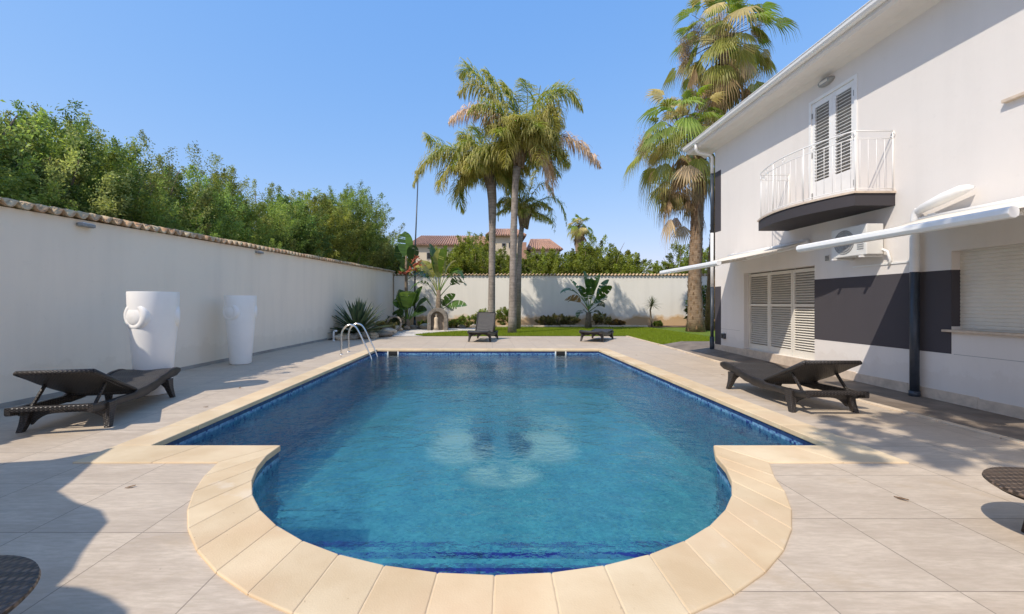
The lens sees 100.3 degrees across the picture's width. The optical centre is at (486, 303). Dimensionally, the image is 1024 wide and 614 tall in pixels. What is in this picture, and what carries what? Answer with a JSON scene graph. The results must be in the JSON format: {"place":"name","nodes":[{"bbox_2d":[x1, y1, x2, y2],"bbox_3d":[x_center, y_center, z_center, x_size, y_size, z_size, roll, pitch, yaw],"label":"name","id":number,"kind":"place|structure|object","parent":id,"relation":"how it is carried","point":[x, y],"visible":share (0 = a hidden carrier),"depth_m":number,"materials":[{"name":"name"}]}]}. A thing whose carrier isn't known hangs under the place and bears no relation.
{"place":"outdoors","nodes":[
{"label":"outdoors","id":0,"kind":"place"},
{"bbox_2d":[393,328,474,335],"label":"gravel path","id":1,"kind":"structure","parent":0,"point":[412,332],"depth_m":20.96,"materials":[{"name":"white gravel"}]},
{"bbox_2d":[392,286,426,325],"bbox_3d":[-3.971,0.251,22.217,1.852,2.297,1.304,0,0,0],"label":"broad leaf clump","id":2,"kind":"object","parent":1,"relation":"on","point":[403,301],"visible":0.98,"depth_m":22.17,"materials":[{"name":"green plant"}]},
{"bbox_2d":[433,313,438,329],"bbox_3d":[-2.586,0.963,21.960,0.340,0.875,0.335,0,0,0],"label":"statue","id":3,"kind":"object","parent":1,"relation":"on","point":[436,327],"visible":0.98,"depth_m":21.87,"materials":[{"name":"stone"}]},
{"bbox_2d":[427,308,447,329],"bbox_3d":[-2.502,0.826,22.002,1.049,1.175,0.431,0,0,0],"label":"stone grotto","id":4,"kind":"object","parent":1,"relation":"on","point":[442,315],"visible":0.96,"depth_m":21.81,"materials":[{"name":"grey stone"}]},
{"bbox_2d":[408,244,466,311],"bbox_3d":[-2.621,-0.898,22.615,3.232,4.596,1.279,0,0,0],"label":"giant leaf plant","id":5,"kind":"object","parent":1,"relation":"on","point":[437,265],"visible":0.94,"depth_m":22.65,"materials":[{"name":"green plant"}]},
{"bbox_2d":[0,0,869,272],"label":"sky","id":6,"kind":"structure","parent":0,"point":[297,95],"materials":[{"name":"blue"}]},
{"bbox_2d":[330,325,685,338],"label":"flower bed soil","id":7,"kind":"structure","parent":0,"point":[648,326],"depth_m":25.05,"materials":[{"name":"brown soil"}]},
{"bbox_2d":[335,334,347,339],"bbox_3d":[-5.514,1.316,16.315,0.513,0.286,0.496,0,0,-2],"label":"rock","id":8,"kind":"object","parent":7,"relation":"on","point":[344,337],"visible":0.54,"depth_m":16.15,"materials":[{"name":"stone"}]},
{"bbox_2d":[347,334,358,339],"bbox_3d":[-5.197,1.328,16.478,0.536,0.255,0.416,0,0,31],"label":"rock","id":9,"kind":"object","parent":7,"relation":"on","point":[353,337],"visible":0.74,"depth_m":16.33,"materials":[{"name":"grey stone"}]},
{"bbox_2d":[330,296,395,335],"bbox_3d":[-5.218,0.521,17.214,2.988,1.698,3.289,0,0,0],"label":"agave","id":10,"kind":"object","parent":7,"relation":"on","point":[359,314],"visible":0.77,"depth_m":16.96,"materials":[{"name":"green plant"}]},
{"bbox_2d":[355,331,370,338],"bbox_3d":[-4.891,1.296,16.890,0.568,0.375,0.741,0,0,21],"label":"rock","id":11,"kind":"object","parent":7,"relation":"on","point":[364,335],"visible":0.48,"depth_m":16.64,"materials":[{"name":"grey stone"}]},
{"bbox_2d":[369,331,378,337],"bbox_3d":[-4.615,1.301,17.293,0.509,0.331,0.667,0,0,-22],"label":"rock","id":12,"kind":"object","parent":7,"relation":"on","point":[374,334],"visible":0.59,"depth_m":17.09,"materials":[{"name":"stone"}]},
{"bbox_2d":[376,330,391,336],"bbox_3d":[-4.343,1.293,17.785,0.654,0.321,0.704,0,0,26],"label":"rock","id":13,"kind":"object","parent":7,"relation":"on","point":[381,333],"visible":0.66,"depth_m":17.62,"materials":[{"name":"grey stone"}]},
{"bbox_2d":[371,321,397,330],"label":"shrub","id":14,"kind":"object","parent":7,"relation":"on","point":[389,323],"visible":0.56,"depth_m":19.77,"materials":[{"name":"green plant"}]},
{"bbox_2d":[384,328,396,333],"bbox_3d":[-4.308,1.304,18.917,0.703,0.375,0.573,0,0,-10],"label":"rock","id":15,"kind":"object","parent":7,"relation":"on","point":[392,330],"visible":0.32,"depth_m":18.80,"materials":[{"name":"stone"}]},
{"bbox_2d":[386,315,401,330],"bbox_3d":[-4.536,1.004,20.999,0.789,0.793,0.228,0,0,0],"label":"stone ring","id":16,"kind":"object","parent":7,"relation":"on","point":[400,320],"visible":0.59,"depth_m":20.99,"materials":[{"name":"grey stone"}]},
{"bbox_2d":[385,316,405,328],"bbox_3d":[-4.705,1.011,21.844,1.162,0.777,1.135,0,0,0],"label":"shrub","id":17,"kind":"object","parent":7,"relation":"on","point":[396,320],"visible":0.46,"depth_m":21.63,"materials":[{"name":"green plant"}]},
{"bbox_2d":[394,231,425,323],"bbox_3d":[-4.046,-1.231,22.807,1.532,5.267,1.169,0,0,37],"label":"giant leaf plant","id":18,"kind":"object","parent":7,"relation":"on","point":[406,250],"visible":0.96,"depth_m":22.89,"materials":[{"name":"green plant"}]},
{"bbox_2d":[410,325,418,328],"bbox_3d":[-3.918,1.317,22.953,0.461,0.302,0.626,0,0,27],"label":"rock","id":19,"kind":"object","parent":7,"relation":"on","point":[414,327],"visible":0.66,"depth_m":22.79,"materials":[{"name":"grey stone"}]},
{"bbox_2d":[413,172,420,324],"bbox_3d":[-4.013,-3.206,25.057,0.448,9.213,0.440,0,0,-43],"label":"lamp post","id":20,"kind":"object","parent":7,"relation":"on","point":[414,321],"visible":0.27,"depth_m":25.03,"materials":[{"name":"metal"}]},
{"bbox_2d":[417,319,426,326],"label":"shrub","id":21,"kind":"object","parent":7,"relation":"on","point":[420,323],"visible":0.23,"depth_m":23.51,"materials":[{"name":"green plant"}]},
{"bbox_2d":[420,323,426,328],"bbox_3d":[-3.214,1.289,23.212,0.875,0.392,0.624,0,0,-31],"label":"rock","id":22,"kind":"object","parent":7,"relation":"on","point":[423,326],"visible":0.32,"depth_m":22.91,"materials":[{"name":"stone"}]},
{"bbox_2d":[448,319,465,327],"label":"shrub","id":23,"kind":"object","parent":7,"relation":"on","point":[454,322],"visible":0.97,"depth_m":23.86,"materials":[{"name":"green plant"}]},
{"bbox_2d":[458,314,476,327],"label":"shrub","id":24,"kind":"object","parent":7,"relation":"on","point":[470,322],"visible":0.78,"depth_m":24.56,"materials":[{"name":"green plant"}]},
{"bbox_2d":[475,308,495,319],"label":"shrub","id":25,"kind":"object","parent":7,"relation":"on","point":[481,310],"visible":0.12,"depth_m":24.81,"materials":[{"name":"green plant"}]},
{"bbox_2d":[495,306,508,324],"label":"shrub","id":26,"kind":"object","parent":7,"relation":"on","point":[501,318],"visible":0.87,"depth_m":24.89,"materials":[{"name":"green plant"}]},
{"bbox_2d":[535,315,554,325],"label":"shrub","id":27,"kind":"object","parent":7,"relation":"on","point":[545,319],"visible":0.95,"depth_m":24.79,"materials":[{"name":"green plant"}]},
{"bbox_2d":[549,313,567,325],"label":"shrub","id":28,"kind":"object","parent":7,"relation":"on","point":[560,322],"visible":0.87,"depth_m":24.75,"materials":[{"name":"green plant"}]},
{"bbox_2d":[561,315,580,324],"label":"shrub","id":29,"kind":"object","parent":7,"relation":"on","point":[572,320],"visible":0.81,"depth_m":24.84,"materials":[{"name":"green plant"}]},
{"bbox_2d":[591,312,611,324],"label":"shrub","id":30,"kind":"object","parent":7,"relation":"on","point":[597,319],"visible":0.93,"depth_m":24.71,"materials":[{"name":"green plant"}]},
{"bbox_2d":[608,318,625,324],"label":"shrub","id":31,"kind":"object","parent":7,"relation":"on","point":[616,321],"visible":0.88,"depth_m":24.93,"materials":[{"name":"green plant"}]},
{"bbox_2d":[644,295,658,326],"bbox_3d":[9.568,0.458,24.654,1.228,1.896,1.280,0,0,0],"label":"yucca","id":32,"kind":"object","parent":7,"relation":"on","point":[651,303],"visible":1,"depth_m":24.60,"materials":[{"name":"green plant"}]},
{"bbox_2d":[653,320,662,326],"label":"shrub","id":33,"kind":"object","parent":7,"relation":"on","point":[659,323],"visible":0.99,"depth_m":24.91,"materials":[{"name":"green plant"}]},
{"bbox_2d":[683,285,706,321],"bbox_3d":[12.425,0.272,24.757,2.155,3.013,1.855,0,0,-44],"label":"shrub","id":34,"kind":"object","parent":7,"relation":"on","point":[703,293],"visible":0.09,"depth_m":24.54,"materials":[{"name":"green plant"}]},
{"bbox_2d":[0,336,1023,613],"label":"pool deck","id":35,"kind":"structure","parent":0,"point":[946,536],"depth_m":2.90,"materials":[{"name":"tile"}]},
{"bbox_2d":[0,555,40,613],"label":"side table","id":36,"kind":"object","parent":35,"relation":"on","point":[20,576],"visible":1,"depth_m":1.68,"materials":[{"name":"brown wicker"}]},
{"bbox_2d":[4,367,180,432],"bbox_3d":[-4.867,1.057,5.522,0.854,0.686,2.137,0,0,-15],"label":"sun lounger","id":37,"kind":"object","parent":35,"relation":"on","point":[77,384],"visible":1,"depth_m":4.87,"materials":[{"name":"wicker"}]},
{"bbox_2d":[123,291,179,395],"bbox_3d":[-5.141,0.613,6.614,0.681,1.575,0.696,0,0,0],"label":"tall pot","id":38,"kind":"object","parent":35,"relation":"on","point":[152,320],"visible":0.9,"depth_m":6.38,"materials":[{"name":"plastic"}]},
{"bbox_2d":[223,295,256,364],"bbox_3d":[-5.671,0.613,9.871,0.685,1.575,0.696,0,0,0],"label":"tall pot","id":39,"kind":"object","parent":35,"relation":"on","point":[240,314],"visible":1,"depth_m":9.64,"materials":[{"name":"plastic"}]},
{"bbox_2d":[339,323,377,358],"bbox_3d":[-3.541,1.459,11.974,0.961,1.783,0.722,0,0,0],"label":"pool ladder","id":40,"kind":"object","parent":35,"relation":"attached to","point":[354,324],"visible":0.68,"depth_m":11.65,"materials":[{"name":"metal"}]},
{"bbox_2d":[467,312,497,341],"bbox_3d":[-0.108,0.874,16.103,0.853,1.052,2.016,0,0,12],"label":"sun lounger","id":41,"kind":"object","parent":35,"relation":"on","point":[485,323],"visible":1,"depth_m":16.41,"materials":[{"name":"wicker"}]},
{"bbox_2d":[73,348,908,613],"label":"swimming pool","id":42,"kind":"structure","parent":35,"relation":"in","point":[243,543],"depth_m":2.44,"materials":[{"name":"stone"}]},
{"bbox_2d":[183,354,795,576],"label":"water","id":43,"kind":"structure","parent":42,"relation":"in","point":[494,464],"depth_m":4.16,"materials":[{"name":"blue liquid"}]},
{"bbox_2d":[579,328,613,341],"bbox_3d":[4.183,1.189,16.115,0.854,0.422,2.035,0,0,30],"label":"sun lounger","id":44,"kind":"object","parent":35,"relation":"on","point":[601,333],"visible":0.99,"depth_m":15.67,"materials":[{"name":"wicker"}]},
{"bbox_2d":[720,360,869,412],"bbox_3d":[4.341,1.057,6.252,0.853,0.686,2.016,0,0,1],"label":"sun lounger","id":45,"kind":"object","parent":35,"relation":"on","point":[772,376],"visible":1,"depth_m":5.65,"materials":[{"name":"wicker"}]},
{"bbox_2d":[982,467,1023,532],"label":"side table","id":46,"kind":"object","parent":35,"relation":"on","point":[1009,480],"visible":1,"depth_m":2.63,"materials":[{"name":"brown wicker"}]},
{"bbox_2d":[416,326,714,343],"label":"lawn","id":47,"kind":"structure","parent":0,"point":[682,329],"depth_m":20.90,"materials":[{"name":"green plant"}]},
{"bbox_2d":[412,122,531,326],"bbox_3d":[-0.690,-4.027,21.313,6.016,10.666,4.052,0,0,0],"label":"feather palm","id":48,"kind":"object","parent":47,"relation":"on","point":[463,145],"visible":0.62,"depth_m":21.20,"materials":[{"name":"green plant"}]},
{"bbox_2d":[448,57,601,332],"bbox_3d":[1.772,-4.966,19.646,6.374,12.824,4.463,0,0,29],"label":"feather palm","id":49,"kind":"object","parent":47,"relation":"on","point":[533,140],"visible":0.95,"depth_m":19.44,"materials":[{"name":"green plant"}]},
{"bbox_2d":[496,170,566,328],"bbox_3d":[2.098,-2.920,22.829,3.509,8.612,3.154,0,0,-36],"label":"feather palm","id":50,"kind":"object","parent":47,"relation":"on","point":[527,211],"visible":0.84,"depth_m":22.56,"materials":[{"name":"green plant"}]},
{"bbox_2d":[560,271,611,327],"bbox_3d":[5.460,-0.196,23.418,2.821,3.210,1.165,0,0,0],"label":"giant leaf plant","id":51,"kind":"object","parent":47,"relation":"on","point":[604,288],"visible":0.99,"depth_m":23.50,"materials":[{"name":"green plant"}]},
{"bbox_2d":[621,84,728,331],"bbox_3d":[9.666,-4.506,20.926,5.331,11.956,5.888,0,0,31],"label":"fan palm","id":52,"kind":"object","parent":47,"relation":"on","point":[695,169],"visible":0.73,"depth_m":20.62,"materials":[{"name":"green plant"}]},
{"bbox_2d":[662,0,800,329],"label":"fan palm","id":53,"kind":"object","parent":47,"relation":"on","point":[731,75],"visible":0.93,"depth_m":21.11,"materials":[{"name":"green plant"}]},
{"bbox_2d":[662,341,1023,440],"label":"terrace paving","id":54,"kind":"structure","parent":0,"point":[1004,425],"depth_m":5.86,"materials":[{"name":"grey tile"}]},
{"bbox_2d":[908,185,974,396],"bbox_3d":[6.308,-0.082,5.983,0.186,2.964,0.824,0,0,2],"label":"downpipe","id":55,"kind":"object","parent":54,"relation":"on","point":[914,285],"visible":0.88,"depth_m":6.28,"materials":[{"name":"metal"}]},
{"label":"ground","id":56,"kind":"structure","parent":0,"visible":0},
{"bbox_2d":[0,99,124,219],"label":"bushy tree","id":57,"kind":"object","parent":56,"relation":"on","point":[23,178],"visible":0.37,"depth_m":6.59,"materials":[{"name":"green plant"}]},
{"bbox_2d":[0,110,134,218],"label":"bushy tree","id":58,"kind":"object","parent":56,"relation":"on","point":[107,206],"visible":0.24,"depth_m":7.40,"materials":[{"name":"green plant"}]},
{"bbox_2d":[0,99,152,220],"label":"bushy tree","id":59,"kind":"object","parent":56,"relation":"on","point":[112,156],"visible":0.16,"depth_m":7.95,"materials":[{"name":"green plant"}]},
{"bbox_2d":[17,101,165,216],"bbox_3d":[-9.077,-1.416,9.492,3.378,5.649,3.883,0,0,0],"label":"bushy tree","id":60,"kind":"object","parent":56,"relation":"on","point":[51,133],"visible":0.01,"depth_m":9.11,"materials":[{"name":"green plant"}]},
{"bbox_2d":[27,131,191,231],"bbox_3d":[-8.304,-1.100,9.068,3.495,5.017,3.857,0,0,0],"label":"bushy tree","id":61,"kind":"object","parent":56,"relation":"on","point":[141,202],"visible":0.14,"depth_m":8.77,"materials":[{"name":"green plant"}]},
{"bbox_2d":[90,122,214,234],"bbox_3d":[-8.971,-1.560,11.177,3.532,5.934,4.070,0,0,-26],"label":"bushy tree","id":62,"kind":"object","parent":56,"relation":"on","point":[204,196],"visible":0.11,"depth_m":10.88,"materials":[{"name":"green plant"}]},
{"bbox_2d":[134,140,259,243],"bbox_3d":[-8.799,-1.725,12.989,3.385,6.265,3.417,0,0,-27],"label":"bushy tree","id":63,"kind":"object","parent":56,"relation":"on","point":[215,176],"visible":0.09,"depth_m":13.17,"materials":[{"name":"green plant"}]},
{"bbox_2d":[0,197,394,408],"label":"garden wall","id":64,"kind":"structure","parent":56,"relation":"on","point":[66,282],"depth_m":7.58,"materials":[{"name":"paint"}]},
{"bbox_2d":[76,222,95,227],"bbox_3d":[-6.343,-1.240,6.769,0.120,0.062,0.274,0,0,0],"label":"wall light","id":65,"kind":"object","parent":64,"relation":"attached to","point":[85,224],"visible":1,"depth_m":6.73,"materials":[{"name":"grey metal"}]},
{"bbox_2d":[147,161,247,240],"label":"bushy tree","id":66,"kind":"object","parent":56,"relation":"on","point":[216,231],"visible":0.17,"depth_m":11.49,"materials":[{"name":"green plant"}]},
{"bbox_2d":[212,184,303,250],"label":"bushy tree","id":67,"kind":"object","parent":56,"relation":"on","point":[269,240],"visible":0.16,"depth_m":14.14,"materials":[{"name":"green plant"}]},
{"bbox_2d":[222,179,327,256],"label":"bushy tree","id":68,"kind":"object","parent":56,"relation":"on","point":[267,219],"visible":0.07,"depth_m":16.16,"materials":[{"name":"green plant"}]},
{"bbox_2d":[255,186,335,257],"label":"bushy tree","id":69,"kind":"object","parent":56,"relation":"on","point":[311,223],"visible":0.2,"depth_m":16.59,"materials":[{"name":"green plant"}]},
{"bbox_2d":[285,189,371,261],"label":"bushy tree","id":70,"kind":"object","parent":56,"relation":"on","point":[340,241],"visible":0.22,"depth_m":20.08,"materials":[{"name":"green plant"}]},
{"bbox_2d":[306,181,394,264],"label":"bushy tree","id":71,"kind":"object","parent":56,"relation":"on","point":[365,213],"visible":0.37,"depth_m":23.35,"materials":[{"name":"green plant"}]},
{"bbox_2d":[349,205,404,270],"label":"bushy tree","id":72,"kind":"object","parent":56,"relation":"on","point":[384,254],"visible":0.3,"depth_m":27.36,"materials":[{"name":"green plant"}]},
{"bbox_2d":[377,252,423,275],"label":"bushy tree","id":73,"kind":"object","parent":56,"relation":"on","point":[398,263],"visible":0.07,"depth_m":27.77,"materials":[{"name":"green plant"}]},
{"bbox_2d":[421,246,472,275],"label":"bushy tree","id":74,"kind":"object","parent":56,"relation":"on","point":[454,254],"visible":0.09,"depth_m":28.14,"materials":[{"name":"green plant"}]},
{"bbox_2d":[444,231,501,275],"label":"bushy tree","id":75,"kind":"object","parent":56,"relation":"on","point":[477,254],"visible":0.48,"depth_m":28.59,"materials":[{"name":"green plant"}]},
{"bbox_2d":[413,228,562,272],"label":"villa","id":76,"kind":"object","parent":56,"relation":"on","point":[423,242],"visible":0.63,"depth_m":56.00,"materials":[{"name":"ceramic"}]},
{"bbox_2d":[480,246,507,275],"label":"bushy tree","id":77,"kind":"object","parent":56,"relation":"on","point":[503,252],"visible":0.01,"depth_m":30.22,"materials":[{"name":"green plant"}]},
{"bbox_2d":[485,254,539,275],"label":"bushy tree","id":78,"kind":"object","parent":56,"relation":"on","point":[504,265],"visible":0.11,"depth_m":28.02,"materials":[{"name":"green plant"}]},
{"bbox_2d":[522,246,574,275],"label":"bushy tree","id":79,"kind":"object","parent":56,"relation":"on","point":[556,264],"visible":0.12,"depth_m":29.08,"materials":[{"name":"green plant"}]},
{"bbox_2d":[394,273,706,324],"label":"garden wall","id":80,"kind":"structure","parent":56,"relation":"on","point":[625,301],"depth_m":26.18,"materials":[{"name":"paint"}]},
{"bbox_2d":[531,249,571,275],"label":"bushy tree","id":81,"kind":"object","parent":56,"relation":"on","point":[549,266],"visible":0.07,"depth_m":29.58,"materials":[{"name":"green plant"}]},
{"bbox_2d":[495,325,647,327],"bbox_3d":[4.183,1.340,24.361,10.030,0.187,0.210,0,0,0],"label":"bed edging","id":82,"kind":"object","parent":56,"relation":"on","point":[577,326],"visible":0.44,"depth_m":24.30,"materials":[{"name":"stone"}]},
{"bbox_2d":[566,214,594,253],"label":"fan palm","id":83,"kind":"object","parent":56,"relation":"on","point":[579,232],"visible":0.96,"depth_m":37.49,"materials":[{"name":"green plant"}]},
{"bbox_2d":[557,242,612,275],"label":"bushy tree","id":84,"kind":"object","parent":56,"relation":"on","point":[583,257],"visible":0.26,"depth_m":28.10,"materials":[{"name":"green plant"}]},
{"bbox_2d":[560,232,643,275],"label":"bushy tree","id":85,"kind":"object","parent":56,"relation":"on","point":[589,263],"visible":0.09,"depth_m":27.82,"materials":[{"name":"green plant"}]},
{"bbox_2d":[592,243,652,275],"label":"bushy tree","id":86,"kind":"object","parent":56,"relation":"on","point":[621,264],"visible":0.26,"depth_m":28.23,"materials":[{"name":"green plant"}]},
{"bbox_2d":[618,251,646,273],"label":"bushy tree","id":87,"kind":"object","parent":56,"relation":"on","point":[643,261],"visible":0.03,"depth_m":29.39,"materials":[{"name":"green plant"}]},
{"bbox_2d":[649,261,663,275],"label":"bushy tree","id":88,"kind":"object","parent":56,"relation":"on","point":[653,269],"visible":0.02,"depth_m":32.05,"materials":[{"name":"green plant"}]},
{"bbox_2d":[650,241,707,275],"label":"bushy tree","id":89,"kind":"object","parent":56,"relation":"on","point":[666,265],"visible":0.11,"depth_m":29.04,"materials":[{"name":"green plant"}]},
{"bbox_2d":[702,247,708,270],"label":"bushy tree","id":90,"kind":"object","parent":56,"relation":"on","point":[705,256],"depth_m":30.15,"materials":[{"name":"green plant"}]},
{"bbox_2d":[627,336,1023,444],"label":"kerb","id":91,"kind":"structure","parent":56,"relation":"on","point":[1014,440],"depth_m":5.16,"materials":[{"name":"stone"}]},
{"bbox_2d":[682,0,1023,419],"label":"house","id":92,"kind":"structure","parent":56,"relation":"on","point":[940,88],"depth_m":6.65,"materials":[{"name":"white paint"}]},
{"bbox_2d":[659,239,809,274],"bbox_3d":[5.485,-1.010,9.793,1.909,0.537,2.770,0,0,0],"label":"awning","id":93,"kind":"object","parent":92,"relation":"attached to","point":[733,257],"visible":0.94,"depth_m":9.11,"materials":[{"name":"fabric"}]},
{"bbox_2d":[749,266,814,359],"bbox_3d":[6.585,0.196,9.520,0.057,1.876,2.288,0,0,0],"label":"louvred shutter","id":94,"kind":"object","parent":92,"relation":"attached to","point":[781,311],"visible":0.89,"depth_m":9.46,"materials":[{"name":"white wood"}]},
{"bbox_2d":[757,130,895,230],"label":"balcony","id":95,"kind":"structure","parent":92,"relation":"attached to","point":[817,211],"depth_m":7.27,"materials":[{"name":"paint"}]},
{"bbox_2d":[818,76,834,87],"bbox_3d":[6.393,-4.179,8.050,0.095,0.140,0.340,0,0,0],"label":"bulkhead lamp","id":96,"kind":"object","parent":92,"relation":"attached to","point":[826,81],"visible":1,"depth_m":8.00,"materials":[{"name":"grey metal"}]},
{"bbox_2d":[825,255,829,261],"bbox_3d":[6.432,-0.845,8.050,0.016,0.120,0.120,0,0,0],"label":"wall vent","id":97,"kind":"object","parent":92,"relation":"attached to","point":[827,258],"depth_m":8.04,"materials":[{"name":"grey plastic"}]},
{"bbox_2d":[809,74,856,200],"bbox_3d":[6.465,-2.878,7.959,0.075,2.223,1.106,0,0,0],"label":"balcony door","id":98,"kind":"structure","parent":92,"relation":"attached to","point":[832,112],"depth_m":7.93,"materials":[{"name":"white paint"}]},
{"bbox_2d":[832,223,891,265],"bbox_3d":[6.259,-0.943,7.161,0.378,0.691,0.798,0,0,0],"label":"air conditioner","id":99,"kind":"object","parent":92,"relation":"attached to","point":[875,248],"visible":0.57,"depth_m":7.00,"materials":[{"name":"plastic"}]},
{"bbox_2d":[796,196,1023,252],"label":"awning","id":100,"kind":"object","parent":92,"relation":"attached to","point":[994,211],"visible":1,"depth_m":4.83,"materials":[{"name":"fabric"}]},
{"bbox_2d":[960,244,1023,332],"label":"roller shutter","id":101,"kind":"object","parent":92,"relation":"on","point":[992,289],"visible":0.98,"depth_m":5.52,"materials":[{"name":"white plastic"}]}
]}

